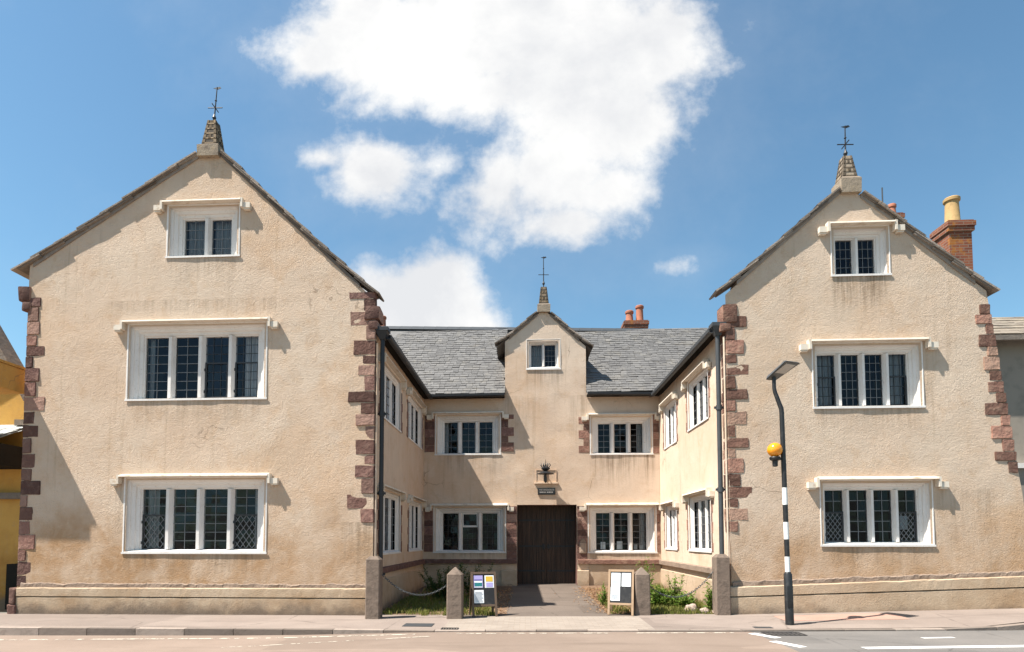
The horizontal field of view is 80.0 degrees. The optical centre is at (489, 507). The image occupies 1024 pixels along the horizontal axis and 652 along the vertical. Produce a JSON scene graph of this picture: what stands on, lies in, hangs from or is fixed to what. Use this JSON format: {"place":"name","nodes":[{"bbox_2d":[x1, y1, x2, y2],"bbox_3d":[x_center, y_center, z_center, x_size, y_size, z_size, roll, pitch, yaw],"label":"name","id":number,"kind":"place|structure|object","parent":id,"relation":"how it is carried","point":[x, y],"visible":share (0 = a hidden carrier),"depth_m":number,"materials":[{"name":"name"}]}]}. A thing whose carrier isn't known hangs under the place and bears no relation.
{"place":"outdoors","nodes":[
{"label":"outdoors","id":0,"kind":"place"},
{"bbox_2d":[0,613,449,629],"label":"pavement","id":1,"kind":"structure","parent":0,"point":[216,621],"depth_m":12.03,"materials":[{"name":"beige concrete"}]},
{"bbox_2d":[365,556,382,618],"bbox_3d":[-2.380,1.689,12.536,0.300,1.372,0.301,0,-3,3],"label":"stone post","id":2,"kind":"object","parent":1,"relation":"on","point":[374,588],"visible":0.83,"depth_m":12.40,"materials":[{"name":"stone"}]},
{"bbox_2d":[403,623,434,626],"bbox_3d":[-1.338,2.206,11.446,0.550,0.006,0.400,0,-3,3],"label":"access cover","id":3,"kind":"object","parent":1,"relation":"on","point":[419,624],"visible":1,"depth_m":11.48,"materials":[{"name":"grey metal"}]},
{"bbox_2d":[0,632,798,651],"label":"road","id":4,"kind":"structure","parent":0,"point":[597,642],"depth_m":9.80,"materials":[{"name":"beige asphalt"}]},
{"bbox_2d":[0,632,731,647],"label":"road marking","id":5,"kind":"object","parent":4,"relation":"on","point":[337,636],"visible":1,"depth_m":10.55,"materials":[{"name":"beige paint"}]},
{"bbox_2d":[382,586,511,614],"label":"courtyard earth","id":6,"kind":"structure","parent":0,"point":[499,600],"depth_m":15.25,"materials":[{"name":"brown soil"}]},
{"bbox_2d":[418,562,468,598],"bbox_3d":[-1.200,1.900,15.624,1.327,1.009,1.002,1,-3,-12],"label":"shrub","id":7,"kind":"object","parent":6,"relation":"on","point":[434,586],"visible":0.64,"depth_m":15.55,"materials":[{"name":"green plant"}]},
{"bbox_2d":[459,562,493,596],"bbox_3d":[-0.341,1.903,16.165,0.964,1.017,0.721,2,-4,-34],"label":"shrub","id":8,"kind":"object","parent":6,"relation":"on","point":[468,587],"visible":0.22,"depth_m":16.16,"materials":[{"name":"green plant"}]},
{"bbox_2d":[382,583,713,615],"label":"grass","id":9,"kind":"structure","parent":6,"relation":"on","point":[485,611],"depth_m":13.48,"materials":[{"name":"green plant"}]},
{"bbox_2d":[465,586,668,613],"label":"leaf litter","id":10,"kind":"object","parent":6,"relation":"on","point":[594,589],"visible":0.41,"depth_m":15.60,"materials":[{"name":"brown plant"}]},
{"bbox_2d":[0,0,1023,367],"label":"sky","id":11,"kind":"structure","parent":0,"point":[651,151],"materials":[{"name":"blue"}]},
{"bbox_2d":[441,616,653,629],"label":"pavement","id":12,"kind":"structure","parent":0,"point":[541,622],"depth_m":11.65,"materials":[{"name":"concrete"}]},
{"bbox_2d":[446,567,463,618],"bbox_3d":[-0.708,1.794,12.485,0.324,1.144,0.319,0,-3,3],"label":"stone post","id":13,"kind":"object","parent":12,"relation":"on","point":[455,595],"visible":0.83,"depth_m":12.33,"materials":[{"name":"stone"}]},
{"bbox_2d":[382,574,446,595],"bbox_3d":[-1.546,1.594,12.524,1.364,0.452,0.046,0,-3,2],"label":"chain","id":14,"kind":"object","parent":13,"relation":"hanging from","point":[438,590],"visible":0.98,"depth_m":12.51,"materials":[{"name":"grey metal"}]},
{"bbox_2d":[464,614,636,615],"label":"pavement","id":15,"kind":"structure","parent":0,"point":[558,615],"depth_m":12.78,"materials":[{"name":"grey concrete"}]},
{"bbox_2d":[469,572,497,616],"bbox_3d":[-0.138,1.818,12.812,0.530,0.916,0.434,1,-3,-12],"label":"noticeboard","id":16,"kind":"object","parent":15,"relation":"on","point":[483,591],"visible":0.96,"depth_m":12.73,"materials":[{"name":"brown wood"}]},
{"bbox_2d":[607,569,633,615],"bbox_3d":[2.766,1.777,12.807,0.530,0.936,0.434,-1,-3,20],"label":"noticeboard","id":17,"kind":"object","parent":15,"relation":"on","point":[620,587],"visible":0.95,"depth_m":12.72,"materials":[{"name":"beige wood"}]},
{"bbox_2d":[506,583,606,613],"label":"courtyard path","id":18,"kind":"structure","parent":0,"point":[535,599],"depth_m":15.30,"materials":[{"name":"grey concrete"}]},
{"bbox_2d":[581,585,706,613],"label":"courtyard earth","id":19,"kind":"structure","parent":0,"point":[598,586],"depth_m":17.35,"materials":[{"name":"brown soil"}]},
{"bbox_2d":[596,583,607,602],"bbox_3d":[2.659,2.042,14.403,0.323,0.564,0.375,0,-3,3],"label":"weed","id":20,"kind":"object","parent":19,"relation":"on","point":[604,596],"visible":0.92,"depth_m":14.35,"materials":[{"name":"green plant"}]},
{"bbox_2d":[636,557,656,589],"bbox_3d":[3.780,1.751,14.849,0.472,1.141,0.572,1,-3,-14],"label":"weed","id":21,"kind":"object","parent":19,"relation":"on","point":[652,579],"visible":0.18,"depth_m":14.74,"materials":[{"name":"green plant"}]},
{"bbox_2d":[650,584,682,606],"bbox_3d":[3.887,1.994,13.773,0.922,0.590,0.725,-2,-4,38],"label":"weed","id":22,"kind":"object","parent":19,"relation":"on","point":[659,598],"visible":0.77,"depth_m":13.70,"materials":[{"name":"green plant"}]},
{"bbox_2d":[665,572,684,604],"bbox_3d":[4.282,1.903,14.104,0.623,0.778,0.375,3,-4,-44],"label":"weed","id":23,"kind":"object","parent":19,"relation":"on","point":[676,591],"visible":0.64,"depth_m":14.07,"materials":[{"name":"green plant"}]},
{"bbox_2d":[672,590,697,607],"bbox_3d":[4.337,2.045,13.402,0.487,0.484,0.672,-3,-4,42],"label":"weed","id":24,"kind":"object","parent":19,"relation":"on","point":[689,600],"visible":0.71,"depth_m":13.28,"materials":[{"name":"green plant"}]},
{"bbox_2d":[685,603,697,611],"bbox_3d":[4.289,2.173,13.007,0.284,0.251,0.295,-1,-3,26],"label":"rubble stone","id":25,"kind":"object","parent":19,"relation":"on","point":[691,606],"visible":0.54,"depth_m":12.91,"materials":[{"name":"white stone"}]},
{"bbox_2d":[699,607,708,612],"bbox_3d":[4.533,2.192,12.871,0.201,0.170,0.229,-2,-4,32],"label":"rubble stone","id":26,"kind":"object","parent":19,"relation":"on","point":[703,609],"visible":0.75,"depth_m":12.80,"materials":[{"name":"white stone"}]},
{"bbox_2d":[703,582,711,609],"bbox_3d":[4.704,1.904,12.986,0.347,0.686,0.372,0,-3,3],"label":"weed","id":27,"kind":"object","parent":19,"relation":"on","point":[709,601],"visible":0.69,"depth_m":12.98,"materials":[{"name":"green plant"}]},
{"bbox_2d":[637,608,1023,628],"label":"pavement","id":28,"kind":"structure","parent":0,"point":[952,618],"depth_m":11.50,"materials":[{"name":"grey concrete"}]},
{"bbox_2d":[634,567,650,614],"bbox_3d":[3.175,1.796,12.762,0.316,1.084,0.312,0,-3,3],"label":"stone post","id":29,"kind":"object","parent":28,"relation":"on","point":[642,604],"visible":0.73,"depth_m":12.62,"materials":[{"name":"stone"}]},
{"bbox_2d":[650,572,712,597],"bbox_3d":[3.990,1.612,12.715,1.319,0.560,0.046,0,-3,4],"label":"chain","id":30,"kind":"object","parent":29,"relation":"hanging from","point":[684,594],"visible":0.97,"depth_m":12.69,"materials":[{"name":"grey metal"}]},
{"bbox_2d":[712,554,730,614],"bbox_3d":[4.801,1.645,12.657,0.305,1.345,0.301,0,-3,3],"label":"stone post","id":31,"kind":"object","parent":28,"relation":"on","point":[721,597],"visible":0.83,"depth_m":12.52,"materials":[{"name":"stone"}]},
{"bbox_2d":[766,360,799,624],"bbox_3d":[5.433,-0.225,11.236,0.387,4.867,0.574,1,-3,-20],"label":"lamp post","id":32,"kind":"object","parent":28,"relation":"on","point":[775,451],"visible":0.99,"depth_m":11.30,"materials":[{"name":"black metal"}]},
{"bbox_2d":[774,613,908,620],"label":"pavement","id":33,"kind":"structure","parent":0,"point":[876,616],"depth_m":11.89,"materials":[{"name":"grey concrete"}]},
{"bbox_2d":[752,630,1023,651],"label":"road","id":34,"kind":"structure","parent":0,"point":[834,641],"depth_m":9.71,"materials":[{"name":"grey asphalt"}]},
{"bbox_2d":[0,623,1023,635],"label":"kerb","id":35,"kind":"structure","parent":34,"relation":"on","point":[151,631],"depth_m":10.85,"materials":[{"name":"concrete"}]},
{"bbox_2d":[761,632,807,635],"bbox_3d":[5.003,2.150,10.381,0.642,0.006,0.360,0,-3,3],"label":"drain grate","id":36,"kind":"object","parent":34,"relation":"on","point":[795,634],"visible":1,"depth_m":10.38,"materials":[{"name":"black metal"}]},
{"bbox_2d":[749,633,1023,648],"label":"road marking","id":37,"kind":"object","parent":34,"relation":"on","point":[910,647],"visible":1,"depth_m":9.14,"materials":[{"name":"white paint"}]},
{"label":"ground","id":38,"kind":"structure","parent":0,"visible":0},
{"bbox_2d":[0,326,24,611],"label":"ochre house","id":39,"kind":"structure","parent":38,"relation":"on","point":[12,376],"depth_m":15.18,"materials":[{"name":"paint"}]},
{"bbox_2d":[7,87,1023,628],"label":"manor house","id":40,"kind":"structure","parent":38,"relation":"on","point":[241,397],"depth_m":13.54,"materials":[{"name":"paint"}]},
{"bbox_2d":[110,473,278,553],"bbox_3d":[-6.477,0.142,13.537,3.770,1.773,0.562,0,-3,3],"label":"window","id":41,"kind":"structure","parent":40,"relation":"in","point":[136,489],"depth_m":13.56,"materials":[{"name":"white paint"}]},
{"bbox_2d":[113,317,278,400],"bbox_3d":[-6.522,-3.282,13.719,3.740,1.830,0.562,0,-3,3],"label":"window","id":42,"kind":"structure","parent":40,"relation":"in","point":[254,334],"depth_m":13.75,"materials":[{"name":"white paint"}]},
{"bbox_2d":[153,197,251,257],"bbox_3d":[-6.442,-6.258,13.871,2.220,1.312,0.562,0,-3,3],"label":"window","id":43,"kind":"structure","parent":40,"relation":"in","point":[201,220],"depth_m":13.89,"materials":[{"name":"white paint"}]},
{"bbox_2d":[377,483,405,554],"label":"window","id":44,"kind":"structure","parent":40,"relation":"in","point":[387,535],"depth_m":15.15,"materials":[{"name":"white paint"}]},
{"bbox_2d":[378,352,406,432],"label":"window","id":45,"kind":"structure","parent":40,"relation":"in","point":[391,392],"depth_m":15.31,"materials":[{"name":"white paint"}]},
{"bbox_2d":[406,387,426,449],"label":"window","id":46,"kind":"structure","parent":40,"relation":"in","point":[412,418],"depth_m":18.54,"materials":[{"name":"white paint"}]},
{"bbox_2d":[407,494,426,551],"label":"window","id":47,"kind":"structure","parent":40,"relation":"in","point":[412,504],"depth_m":18.53,"materials":[{"name":"white paint"}]},
{"bbox_2d":[427,411,508,454],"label":"window","id":48,"kind":"structure","parent":40,"relation":"in","point":[443,422],"depth_m":19.86,"materials":[{"name":"white paint"}]},
{"bbox_2d":[425,503,513,552],"bbox_3d":[-0.645,0.674,19.641,2.850,1.590,0.460,0,-3,3],"label":"window","id":49,"kind":"structure","parent":40,"relation":"in","point":[439,511],"depth_m":19.69,"materials":[{"name":"white paint"}]},
{"bbox_2d":[517,506,545,583],"bbox_3d":[1.381,1.231,20.047,0.939,2.560,0.100,0,-3,3],"label":"door","id":50,"kind":"structure","parent":40,"relation":"in","point":[530,539],"depth_m":20.04,"materials":[{"name":"brown wood"}]},
{"bbox_2d":[526,339,560,369],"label":"window","id":51,"kind":"structure","parent":40,"relation":"in","point":[537,361],"depth_m":19.89,"materials":[{"name":"white paint"}]},
{"bbox_2d":[537,459,553,482],"bbox_3d":[1.752,-1.128,19.179,0.520,0.740,0.674,0,-3,3],"label":"wall lantern","id":52,"kind":"object","parent":40,"relation":"attached to","point":[545,468],"depth_m":19.04,"materials":[{"name":"black metal"}]},
{"bbox_2d":[538,488,554,494],"bbox_3d":[1.810,-0.512,19.459,0.560,0.220,0.038,0,-3,3],"label":"name plaque","id":53,"kind":"object","parent":40,"relation":"attached to","point":[546,491],"visible":1,"depth_m":19.45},
{"bbox_2d":[517,505,576,584],"bbox_3d":[1.838,1.336,19.757,1.890,2.800,0.755,0,-3,3],"label":"doorway","id":54,"kind":"structure","parent":40,"relation":"in","point":[517,505],"depth_m":19.88,"materials":[{"name":"brown wood"}]},
{"bbox_2d":[546,506,574,583],"bbox_3d":[2.324,1.228,19.993,0.939,2.560,0.100,0,-3,3],"label":"door","id":55,"kind":"structure","parent":40,"relation":"in","point":[559,555],"depth_m":19.98,"materials":[{"name":"brown wood"}]},
{"bbox_2d":[579,503,659,552],"bbox_3d":[4.190,0.661,19.413,2.670,1.591,0.560,0,-3,3],"label":"window","id":56,"kind":"structure","parent":40,"relation":"in","point":[649,511],"depth_m":19.41,"materials":[{"name":"white paint"}]},
{"bbox_2d":[582,412,659,454],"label":"window","id":57,"kind":"structure","parent":40,"relation":"in","point":[643,442],"depth_m":19.57,"materials":[{"name":"white paint"}]},
{"bbox_2d":[659,391,677,449],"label":"window","id":58,"kind":"structure","parent":40,"relation":"in","point":[673,395],"depth_m":18.10,"materials":[{"name":"white paint"}]},
{"bbox_2d":[660,499,678,549],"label":"window","id":59,"kind":"structure","parent":40,"relation":"in","point":[671,540],"depth_m":18.07,"materials":[{"name":"white paint"}]},
{"bbox_2d":[681,359,710,431],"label":"window","id":60,"kind":"structure","parent":40,"relation":"in","point":[702,414],"depth_m":15.29,"materials":[{"name":"white paint"}]},
{"bbox_2d":[682,487,713,552],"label":"window","id":61,"kind":"structure","parent":40,"relation":"in","point":[704,532],"depth_m":15.17,"materials":[{"name":"white paint"}]},
{"bbox_2d":[817,219,904,276],"bbox_3d":[7.816,-5.439,12.953,1.730,1.160,0.460,0,-3,3],"label":"window","id":62,"kind":"structure","parent":40,"relation":"in","point":[877,236],"depth_m":12.97,"materials":[{"name":"white paint"}]},
{"bbox_2d":[799,337,938,408],"bbox_3d":[7.884,-2.787,12.862,2.760,1.473,0.562,0,-3,3],"label":"window","id":63,"kind":"structure","parent":40,"relation":"in","point":[890,355],"depth_m":12.89,"materials":[{"name":"white paint"}]},
{"bbox_2d":[806,476,948,546],"bbox_3d":[7.971,0.088,12.655,2.780,1.450,0.460,0,-3,3],"label":"window","id":64,"kind":"structure","parent":40,"relation":"in","point":[921,501],"depth_m":12.71,"materials":[{"name":"white paint"}]},
{"bbox_2d":[881,187,1023,500],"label":"grey house","id":65,"kind":"structure","parent":38,"relation":"on","point":[952,235],"depth_m":15.02,"materials":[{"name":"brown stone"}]}
]}

